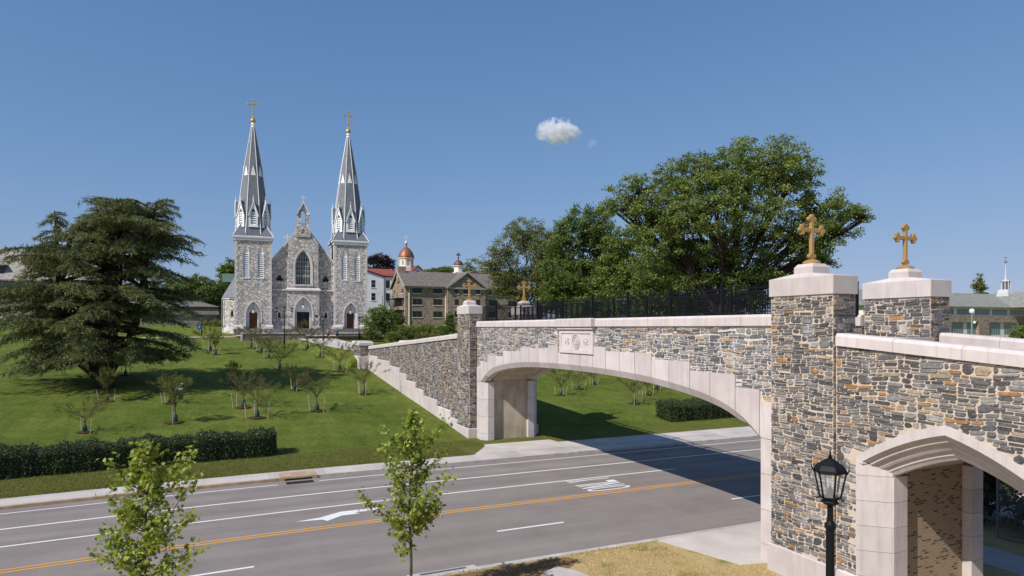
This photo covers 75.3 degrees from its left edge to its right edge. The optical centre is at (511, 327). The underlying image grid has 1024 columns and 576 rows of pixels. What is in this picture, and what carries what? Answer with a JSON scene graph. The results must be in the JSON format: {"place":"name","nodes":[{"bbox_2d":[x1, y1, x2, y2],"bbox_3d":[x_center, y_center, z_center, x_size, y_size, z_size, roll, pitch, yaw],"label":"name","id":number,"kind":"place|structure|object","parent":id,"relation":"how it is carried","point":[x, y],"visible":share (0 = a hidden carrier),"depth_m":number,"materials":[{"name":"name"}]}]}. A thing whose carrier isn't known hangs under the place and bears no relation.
{"place":"outdoors","nodes":[
{"label":"outdoors","id":0,"kind":"place"},
{"bbox_2d":[285,337,356,367],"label":"bank","id":1,"kind":"structure","parent":0,"point":[313,348],"depth_m":87.30,"materials":[{"name":"green plant"}]},
{"bbox_2d":[286,319,324,349],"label":"sapling","id":2,"kind":"object","parent":1,"relation":"on","point":[305,337],"visible":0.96,"depth_m":93.31,"materials":[{"name":"green plant"}]},
{"bbox_2d":[0,320,748,498],"bbox_3d":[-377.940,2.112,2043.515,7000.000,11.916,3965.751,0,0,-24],"label":"lawn","id":3,"kind":"structure","parent":0,"point":[350,418],"depth_m":55.97,"materials":[{"name":"green plant"}]},
{"bbox_2d":[0,248,106,318],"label":"stone hall","id":4,"kind":"structure","parent":3,"relation":"on","point":[8,272],"depth_m":137.63,"materials":[{"name":"beige stone"}]},
{"bbox_2d":[52,394,117,433],"bbox_3d":[-29.518,5.881,45.764,3.536,2.814,3.874,0,0,-18],"label":"sapling","id":5,"kind":"object","parent":3,"relation":"on","point":[84,430],"visible":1,"depth_m":45.62,"materials":[{"name":"green plant"}]},
{"bbox_2d":[89,366,117,402],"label":"sapling","id":6,"kind":"object","parent":3,"relation":"on","point":[111,374],"visible":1,"depth_m":55.61,"materials":[{"name":"green plant"}]},
{"bbox_2d":[0,195,208,388],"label":"cedar tree","id":7,"kind":"object","parent":3,"relation":"on","point":[98,310],"visible":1,"depth_m":59.53,"materials":[{"name":"green plant"}]},
{"bbox_2d":[0,426,277,479],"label":"hedge","id":8,"kind":"object","parent":3,"relation":"on","point":[19,460],"visible":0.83,"depth_m":37.74,"materials":[{"name":"green plant"}]},
{"bbox_2d":[144,374,188,404],"bbox_3d":[-28.971,5.202,56.041,3.908,2.551,2.714,0,0,19],"label":"sapling","id":9,"kind":"object","parent":3,"relation":"on","point":[169,402],"visible":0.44,"depth_m":55.98,"materials":[{"name":"green plant"}]},
{"bbox_2d":[152,370,195,424],"bbox_3d":[-25.168,5.138,49.538,2.690,4.096,2.601,0,0,44],"label":"sapling","id":10,"kind":"object","parent":3,"relation":"on","point":[171,396],"visible":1,"depth_m":49.29,"materials":[{"name":"green plant"}]},
{"bbox_2d":[129,300,222,324],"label":"gatehouse","id":11,"kind":"object","parent":3,"relation":"on","point":[208,312],"visible":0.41,"depth_m":147.88,"materials":[{"name":"grey stone"}]},
{"bbox_2d":[148,273,222,305],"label":"broadleaf tree","id":12,"kind":"object","parent":3,"relation":"on","point":[204,289],"visible":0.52,"depth_m":161.85,"materials":[{"name":"green plant"}]},
{"bbox_2d":[195,319,222,325],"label":"shrub","id":13,"kind":"object","parent":3,"relation":"on","point":[215,322],"visible":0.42,"depth_m":144.00,"materials":[{"name":"green plant"}]},
{"bbox_2d":[192,324,229,350],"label":"sapling","id":14,"kind":"object","parent":3,"relation":"on","point":[209,346],"visible":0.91,"depth_m":88.54,"materials":[{"name":"green plant"}]},
{"bbox_2d":[206,331,223,354],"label":"sapling","id":15,"kind":"object","parent":3,"relation":"on","point":[210,336],"visible":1,"depth_m":85.24,"materials":[{"name":"green plant"}]},
{"bbox_2d":[204,282,226,313],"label":"broadleaf tree","id":16,"kind":"object","parent":3,"relation":"on","point":[221,289],"visible":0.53,"depth_m":164.17,"materials":[{"name":"green plant"}]},
{"bbox_2d":[215,257,234,287],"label":"broadleaf tree","id":17,"kind":"object","parent":3,"relation":"on","point":[227,268],"visible":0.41,"depth_m":169.28,"materials":[{"name":"green plant"}]},
{"bbox_2d":[223,360,241,385],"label":"sapling","id":18,"kind":"object","parent":3,"relation":"on","point":[231,365],"visible":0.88,"depth_m":65.27,"materials":[{"name":"green plant"}]},
{"bbox_2d":[0,440,479,498],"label":"grass","id":19,"kind":"structure","parent":3,"relation":"on","point":[181,476],"depth_m":37.96,"materials":[{"name":"green plant"}]},
{"bbox_2d":[219,369,266,408],"bbox_3d":[-22.429,5.043,55.744,3.876,3.534,4.504,0,0,-43],"label":"sapling","id":20,"kind":"object","parent":3,"relation":"on","point":[242,406],"visible":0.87,"depth_m":55.45,"materials":[{"name":"green plant"}]},
{"bbox_2d":[232,322,271,348],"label":"sapling","id":21,"kind":"object","parent":3,"relation":"on","point":[251,344],"visible":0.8,"depth_m":92.42,"materials":[{"name":"green plant"}]},
{"bbox_2d":[223,374,286,419],"bbox_3d":[-19.851,5.374,51.891,4.412,3.608,4.526,0,0,5],"label":"sapling","id":22,"kind":"object","parent":3,"relation":"on","point":[256,416],"visible":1,"depth_m":51.86,"materials":[{"name":"green plant"}]},
{"bbox_2d":[245,326,278,352],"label":"sapling","id":23,"kind":"object","parent":3,"relation":"on","point":[255,339],"visible":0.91,"depth_m":89.41,"materials":[{"name":"green plant"}]},
{"bbox_2d":[256,336,283,358],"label":"sapling","id":24,"kind":"object","parent":3,"relation":"on","point":[273,346],"visible":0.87,"depth_m":84.32,"materials":[{"name":"green plant"}]},
{"bbox_2d":[241,333,305,340],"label":"terrace wall","id":25,"kind":"structure","parent":3,"relation":"on","point":[280,337],"depth_m":102.33,"materials":[{"name":"stone"}]},
{"bbox_2d":[255,339,300,370],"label":"sapling","id":26,"kind":"object","parent":3,"relation":"on","point":[288,348],"visible":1,"depth_m":75.82,"materials":[{"name":"green plant"}]},
{"bbox_2d":[279,328,306,345],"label":"sapling","id":27,"kind":"object","parent":3,"relation":"on","point":[290,335],"visible":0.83,"depth_m":97.42,"materials":[{"name":"green plant"}]},
{"bbox_2d":[271,360,316,391],"bbox_3d":[-20.963,4.538,64.207,4.056,3.227,4.443,0,0,2],"label":"sapling","id":28,"kind":"object","parent":3,"relation":"on","point":[294,389],"visible":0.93,"depth_m":64.12,"materials":[{"name":"green plant"}]},
{"bbox_2d":[221,99,369,334],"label":"church","id":29,"kind":"structure","parent":3,"relation":"on","point":[304,274],"depth_m":116.69,"materials":[{"name":"stone"}]},
{"bbox_2d":[234,324,365,334],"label":"church steps","id":30,"kind":"structure","parent":3,"relation":"on","point":[331,332],"depth_m":113.95,"materials":[{"name":"grey stone"}]},
{"bbox_2d":[291,371,340,412],"bbox_3d":[-16.169,5.318,55.317,3.691,3.470,5.316,0,0,10],"label":"sapling","id":31,"kind":"object","parent":3,"relation":"on","point":[316,406],"visible":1,"depth_m":55.07,"materials":[{"name":"green plant"}]},
{"bbox_2d":[304,332,337,357],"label":"sapling","id":32,"kind":"object","parent":3,"relation":"on","point":[317,338],"visible":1,"depth_m":86.56,"materials":[{"name":"green plant"}]},
{"bbox_2d":[301,336,368,354],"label":"walk","id":33,"kind":"structure","parent":3,"relation":"on","point":[333,343],"depth_m":98.11,"materials":[{"name":"concrete"}]},
{"bbox_2d":[317,339,361,372],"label":"sapling","id":34,"kind":"object","parent":3,"relation":"on","point":[340,359],"visible":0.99,"depth_m":76.23,"materials":[{"name":"green plant"}]},
{"bbox_2d":[337,332,380,339],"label":"terrace wall","id":35,"kind":"structure","parent":3,"relation":"on","point":[348,336],"depth_m":107.86,"materials":[{"name":"stone"}]},
{"bbox_2d":[351,341,373,368],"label":"end pillar","id":36,"kind":"structure","parent":3,"relation":"on","point":[361,357],"depth_m":78.74,"materials":[{"name":"stone"}]},
{"bbox_2d":[340,361,391,395],"bbox_3d":[-14.287,4.723,63.641,3.821,3.484,4.441,0,0,38],"label":"sapling","id":37,"kind":"object","parent":3,"relation":"on","point":[360,378],"visible":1,"depth_m":63.40,"materials":[{"name":"green plant"}]},
{"bbox_2d":[360,325,381,339],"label":"shrub","id":38,"kind":"object","parent":3,"relation":"on","point":[374,334],"visible":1,"depth_m":106.57,"materials":[{"name":"green plant"}]},
{"bbox_2d":[360,303,401,337],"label":"shrub","id":39,"kind":"object","parent":3,"relation":"on","point":[378,320],"visible":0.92,"depth_m":112.08,"materials":[{"name":"green plant"}]},
{"bbox_2d":[367,253,395,270],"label":"copper beech","id":40,"kind":"object","parent":3,"relation":"on","point":[377,261],"visible":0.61,"depth_m":237.95,"materials":[{"name":"purple plant"}]},
{"bbox_2d":[382,331,405,342],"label":"shrub","id":41,"kind":"object","parent":3,"relation":"on","point":[395,336],"visible":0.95,"depth_m":105.62,"materials":[{"name":"green plant"}]},
{"bbox_2d":[367,236,424,320],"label":"white building","id":42,"kind":"structure","parent":3,"relation":"on","point":[379,281],"depth_m":202.21,"materials":[{"name":"paint"}]},
{"bbox_2d":[396,326,413,339],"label":"shrub","id":43,"kind":"object","parent":3,"relation":"on","point":[406,332],"visible":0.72,"depth_m":107.76,"materials":[{"name":"green plant"}]},
{"bbox_2d":[368,334,457,429],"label":"wing wall","id":44,"kind":"structure","parent":3,"relation":"on","point":[423,372],"depth_m":57.85,"materials":[{"name":"stone"}]},
{"bbox_2d":[410,325,427,337],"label":"shrub","id":45,"kind":"object","parent":3,"relation":"on","point":[420,329],"visible":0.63,"depth_m":113.17,"materials":[{"name":"green plant"}]},
{"bbox_2d":[413,331,437,339],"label":"shrub","id":46,"kind":"object","parent":3,"relation":"on","point":[422,335],"visible":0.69,"depth_m":107.60,"materials":[{"name":"green plant"}]},
{"bbox_2d":[409,323,448,334],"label":"shrub","id":47,"kind":"object","parent":3,"relation":"on","point":[430,328],"visible":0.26,"depth_m":117.73,"materials":[{"name":"green plant"}]},
{"bbox_2d":[424,265,453,272],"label":"broadleaf tree","id":48,"kind":"object","parent":3,"relation":"on","point":[446,269],"visible":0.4,"depth_m":229.22,"materials":[{"name":"green plant"}]},
{"bbox_2d":[444,311,457,334],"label":"young tree","id":49,"kind":"object","parent":3,"relation":"on","point":[449,321],"visible":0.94,"depth_m":119.70,"materials":[{"name":"green plant"}]},
{"bbox_2d":[382,253,526,325],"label":"hall","id":50,"kind":"structure","parent":3,"relation":"on","point":[421,298],"depth_m":169.56,"materials":[{"name":"brown stone"}]},
{"bbox_2d":[456,300,481,437],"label":"stone pier","id":51,"kind":"structure","parent":3,"relation":"on","point":[469,312],"depth_m":48.34,"materials":[{"name":"grey stone"}]},
{"bbox_2d":[462,279,476,299],"bbox_3d":[-3.169,-2.840,49.349,1.140,1.600,0.540,0,0,-24],"label":"gilded cross","id":52,"kind":"object","parent":51,"relation":"on","point":[469,286],"visible":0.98,"depth_m":49.29,"materials":[{"name":"brown metal"}]},
{"bbox_2d":[463,258,512,274],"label":"broadleaf tree","id":53,"kind":"object","parent":3,"relation":"on","point":[466,269],"visible":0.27,"depth_m":207.60,"materials":[{"name":"green plant"}]},
{"bbox_2d":[478,216,568,304],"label":"broadleaf tree","id":54,"kind":"object","parent":3,"relation":"on","point":[525,240],"visible":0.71,"depth_m":99.73,"materials":[{"name":"green plant"}]},
{"bbox_2d":[511,301,537,432],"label":"stone pier","id":55,"kind":"structure","parent":3,"relation":"on","point":[522,302],"depth_m":50.28,"materials":[{"name":"grey stone"}]},
{"bbox_2d":[517,281,530,300],"bbox_3d":[0.929,-2.840,51.207,1.140,1.600,0.540,0,0,-24],"label":"gilded cross","id":56,"kind":"object","parent":55,"relation":"on","point":[523,287],"visible":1,"depth_m":51.14,"materials":[{"name":"brown metal"}]},
{"bbox_2d":[547,371,575,395],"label":"sapling","id":57,"kind":"object","parent":3,"relation":"on","point":[564,380],"visible":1,"depth_m":66.05,"materials":[{"name":"green plant"}]},
{"bbox_2d":[561,370,597,389],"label":"sapling","id":58,"kind":"object","parent":3,"relation":"on","point":[578,386],"visible":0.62,"depth_m":69.75,"materials":[{"name":"green plant"}]},
{"bbox_2d":[533,202,628,309],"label":"broadleaf tree","id":59,"kind":"object","parent":3,"relation":"on","point":[567,280],"visible":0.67,"depth_m":92.61,"materials":[{"name":"green plant"}]},
{"bbox_2d":[616,377,650,404],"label":"sapling","id":60,"kind":"object","parent":3,"relation":"on","point":[633,402],"visible":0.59,"depth_m":63.24,"materials":[{"name":"green plant"}]},
{"bbox_2d":[569,224,717,312],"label":"broadleaf tree","id":61,"kind":"object","parent":3,"relation":"on","point":[635,277],"visible":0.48,"depth_m":88.56,"materials":[{"name":"green plant"}]},
{"bbox_2d":[558,287,769,318],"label":"shrub","id":62,"kind":"object","parent":3,"relation":"on","point":[575,309],"visible":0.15,"depth_m":84.21,"materials":[{"name":"green plant"}]},
{"bbox_2d":[655,396,736,421],"bbox_3d":[20.516,6.995,60.452,17.082,1.978,2.809,0,0,-24],"label":"hedge","id":63,"kind":"object","parent":3,"relation":"on","point":[684,410],"visible":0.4,"depth_m":57.23,"materials":[{"name":"green plant"}]},
{"bbox_2d":[591,133,875,314],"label":"oak tree","id":64,"kind":"object","parent":3,"relation":"on","point":[670,224],"visible":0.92,"depth_m":72.21,"materials":[{"name":"green plant"}]},
{"bbox_2d":[859,257,1023,337],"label":"school building","id":65,"kind":"structure","parent":3,"relation":"on","point":[1000,313],"depth_m":158.28,"materials":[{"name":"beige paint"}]},
{"bbox_2d":[952,323,962,333],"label":"window","id":66,"kind":"structure","parent":65,"relation":"in","point":[956,327],"depth_m":152.41,"materials":[{"name":"teal glass"}]},
{"bbox_2d":[975,309,989,314],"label":"window","id":67,"kind":"structure","parent":65,"relation":"in","point":[977,311],"depth_m":156.25,"materials":[{"name":"teal glass"}]},
{"bbox_2d":[989,323,999,333],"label":"window","id":68,"kind":"structure","parent":65,"relation":"in","point":[994,328],"depth_m":158.17,"materials":[{"name":"teal glass"}]},
{"bbox_2d":[992,309,1006,314],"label":"window","id":69,"kind":"structure","parent":65,"relation":"in","point":[994,311],"depth_m":158.89,"materials":[{"name":"teal glass"}]},
{"bbox_2d":[1004,323,1016,333],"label":"window","id":70,"kind":"structure","parent":65,"relation":"in","point":[1007,326],"depth_m":160.47,"materials":[{"name":"teal glass"}]},
{"bbox_2d":[970,273,989,293],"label":"broadleaf tree","id":71,"kind":"object","parent":3,"relation":"on","point":[979,287],"visible":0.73,"depth_m":225.02,"materials":[{"name":"green plant"}]},
{"bbox_2d":[1007,325,1023,338],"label":"shrub","id":72,"kind":"object","parent":3,"relation":"on","point":[1018,332],"visible":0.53,"depth_m":117.43,"materials":[{"name":"green plant"}]},
{"bbox_2d":[0,431,756,505],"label":"sidewalk","id":73,"kind":"structure","parent":0,"point":[66,495],"depth_m":38.25,"materials":[{"name":"concrete"}]},
{"bbox_2d":[0,438,760,575],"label":"road","id":74,"kind":"structure","parent":0,"point":[463,538],"depth_m":28.71,"materials":[{"name":"grey asphalt"}]},
{"bbox_2d":[3,485,272,513],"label":"edge line","id":75,"kind":"object","parent":74,"relation":"on","point":[134,499],"visible":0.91,"depth_m":30.98,"materials":[{"name":"white paint"}]},
{"bbox_2d":[0,478,279,509],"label":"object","id":76,"kind":"object","parent":74,"relation":"on","point":[44,503],"visible":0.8,"depth_m":31.87,"materials":[{"name":"grey concrete"}]},
{"bbox_2d":[191,566,253,575],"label":"dash line","id":77,"kind":"object","parent":74,"relation":"on","point":[223,571],"visible":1,"depth_m":22.33,"materials":[{"name":"white paint"}]},
{"bbox_2d":[278,470,317,484],"bbox_3d":[-11.583,8.130,36.003,1.950,0.240,2.200,0,0,-24],"label":"storm drain","id":78,"kind":"object","parent":74,"relation":"on","point":[299,475],"visible":0.99,"depth_m":36.03,"materials":[{"name":"concrete"}]},
{"bbox_2d":[0,469,671,547],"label":"lane line","id":79,"kind":"object","parent":74,"relation":"on","point":[324,507],"visible":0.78,"depth_m":30.12,"materials":[{"name":"white paint"}]},
{"bbox_2d":[297,508,377,521],"bbox_3d":[-7.518,8.196,29.129,0.850,0.001,3.875,0,0,45],"label":"turn arrow","id":80,"kind":"object","parent":74,"relation":"on","point":[331,516],"visible":0.83,"depth_m":29.16,"materials":[{"name":"white paint"}]},
{"bbox_2d":[0,475,758,572],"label":"line","id":81,"kind":"object","parent":74,"relation":"on","point":[371,522],"visible":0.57,"depth_m":27.53,"materials":[{"name":"yellow paint"}]},
{"bbox_2d":[0,449,758,529],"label":"lane line","id":82,"kind":"object","parent":74,"relation":"on","point":[368,488],"visible":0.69,"depth_m":33.45,"materials":[{"name":"white paint"}]},
{"bbox_2d":[0,473,760,570],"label":"line","id":83,"kind":"object","parent":74,"relation":"on","point":[371,520],"visible":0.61,"depth_m":27.81,"materials":[{"name":"yellow paint"}]},
{"bbox_2d":[419,567,466,575],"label":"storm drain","id":84,"kind":"object","parent":74,"relation":"on","point":[442,571],"visible":0.25,"depth_m":22.31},
{"bbox_2d":[319,440,754,480],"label":"edge line","id":85,"kind":"object","parent":74,"relation":"on","point":[537,460],"visible":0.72,"depth_m":41.03,"materials":[{"name":"white paint"}]},
{"bbox_2d":[317,435,759,477],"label":"kerb","id":86,"kind":"structure","parent":74,"relation":"on","point":[527,456],"depth_m":42.22,"materials":[{"name":"grey concrete"}]},
{"bbox_2d":[422,521,760,575],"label":"kerb","id":87,"kind":"structure","parent":74,"relation":"on","point":[553,555],"depth_m":23.79,"materials":[{"name":"grey concrete"}]},
{"bbox_2d":[566,477,629,490],"bbox_3d":[4.555,8.196,34.838,2.560,0.001,2.550,0,0,-24],"label":"lane word","id":88,"kind":"object","parent":74,"relation":"on","point":[607,483],"visible":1,"depth_m":34.53,"materials":[{"name":"white paint"}]},
{"bbox_2d":[0,0,1023,318],"label":"sky","id":89,"kind":"structure","parent":0,"point":[471,117],"materials":[{"name":"blue"}]},
{"bbox_2d":[474,426,753,454],"bbox_3d":[10.231,8.086,50.310,29.800,0.128,4.620,0,0,-24],"label":"apron","id":90,"kind":"object","parent":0,"point":[517,446],"visible":0.61,"depth_m":46.89,"materials":[{"name":"concrete"}]},
{"bbox_2d":[442,517,1023,575],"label":"verge","id":91,"kind":"structure","parent":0,"point":[714,564],"depth_m":22.87,"materials":[{"name":"beige plant"}]},
{"bbox_2d":[87,439,210,575],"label":"maple sapling","id":92,"kind":"object","parent":91,"relation":"on","point":[154,535],"visible":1,"depth_m":16.09,"materials":[{"name":"green plant"}]},
{"bbox_2d":[354,409,456,575],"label":"maple sapling","id":93,"kind":"object","parent":91,"relation":"on","point":[417,515],"visible":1,"depth_m":18.98,"materials":[{"name":"green plant"}]},
{"bbox_2d":[450,557,577,575],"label":"soil patch","id":94,"kind":"object","parent":91,"relation":"on","point":[544,567],"visible":1,"depth_m":22.09,"materials":[{"name":"brown soil"}]},
{"bbox_2d":[541,566,588,575],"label":"paving corner","id":95,"kind":"object","parent":91,"relation":"on","point":[558,571],"visible":1,"depth_m":21.79,"materials":[{"name":"concrete"}]},
{"bbox_2d":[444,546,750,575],"bbox_3d":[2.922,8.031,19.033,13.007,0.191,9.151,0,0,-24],"label":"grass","id":96,"kind":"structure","parent":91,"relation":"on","point":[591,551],"depth_m":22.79,"materials":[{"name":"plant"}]},
{"bbox_2d":[767,263,857,575],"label":"stone pier","id":97,"kind":"structure","parent":91,"relation":"on","point":[812,310],"depth_m":20.92,"materials":[{"name":"grey stone"}]},
{"bbox_2d":[797,214,824,263],"bbox_3d":[9.585,-2.840,21.231,1.140,1.600,0.540,0,0,-24],"label":"gilded cross","id":98,"kind":"object","parent":97,"relation":"on","point":[802,229],"visible":0.99,"depth_m":21.17,"materials":[{"name":"brown metal"}]},
{"bbox_2d":[811,450,849,575],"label":"street lamp","id":99,"kind":"object","parent":91,"relation":"on","point":[829,465],"visible":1,"depth_m":14.41,"materials":[{"name":"black metal"}]},
{"bbox_2d":[862,268,951,341],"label":"stone pier","id":100,"kind":"structure","parent":91,"relation":"on","point":[908,302],"depth_m":22.56,"materials":[{"name":"grey stone"}]},
{"bbox_2d":[893,223,916,268],"bbox_3d":[13.684,-2.840,23.090,1.140,1.600,0.540,0,0,-24],"label":"gilded cross","id":101,"kind":"object","parent":100,"relation":"on","point":[905,237],"visible":0.99,"depth_m":23.03,"materials":[{"name":"brown metal"}]},
{"bbox_2d":[835,333,1023,575],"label":"ramp wall","id":102,"kind":"structure","parent":91,"relation":"on","point":[928,433],"depth_m":18.91,"materials":[{"name":"stone"}]},
{"bbox_2d":[983,470,1023,526],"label":"shrub","id":103,"kind":"object","parent":91,"relation":"on","point":[989,488],"visible":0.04,"depth_m":26.73,"materials":[{"name":"green plant"}]},
{"bbox_2d":[996,478,1023,542],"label":"chain link fence","id":104,"kind":"object","parent":91,"relation":"on","point":[997,508],"visible":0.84,"depth_m":25.25,"materials":[{"name":"black metal"}]},
{"bbox_2d":[657,492,1023,564],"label":"footway","id":105,"kind":"structure","parent":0,"point":[741,545],"depth_m":24.84,"materials":[{"name":"concrete"}]},
{"bbox_2d":[983,545,1023,574],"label":"path","id":106,"kind":"structure","parent":0,"point":[1004,560],"depth_m":22.93,"materials":[{"name":"concrete"}]},
{"label":"ground","id":107,"kind":"structure","parent":0,"visible":0},
{"bbox_2d":[476,314,933,559],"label":"stone bridge","id":108,"kind":"structure","parent":107,"relation":"on","point":[723,361],"depth_m":29.67,"materials":[{"name":"stone"}]},
{"bbox_2d":[482,283,770,320],"bbox_3d":[3.528,-1.060,35.915,0.120,1.320,28.920,0,0,-24],"label":"metal fence","id":109,"kind":"object","parent":108,"relation":"on","point":[552,308],"visible":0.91,"depth_m":30.39,"materials":[{"name":"black metal"}]},
{"bbox_2d":[522,281,858,319],"bbox_3d":[6.625,-1.060,37.320,0.120,1.320,28.920,0,0,-24],"label":"metal fence","id":110,"kind":"object","parent":108,"relation":"on","point":[571,305],"visible":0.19,"depth_m":34.97,"materials":[{"name":"black metal"}]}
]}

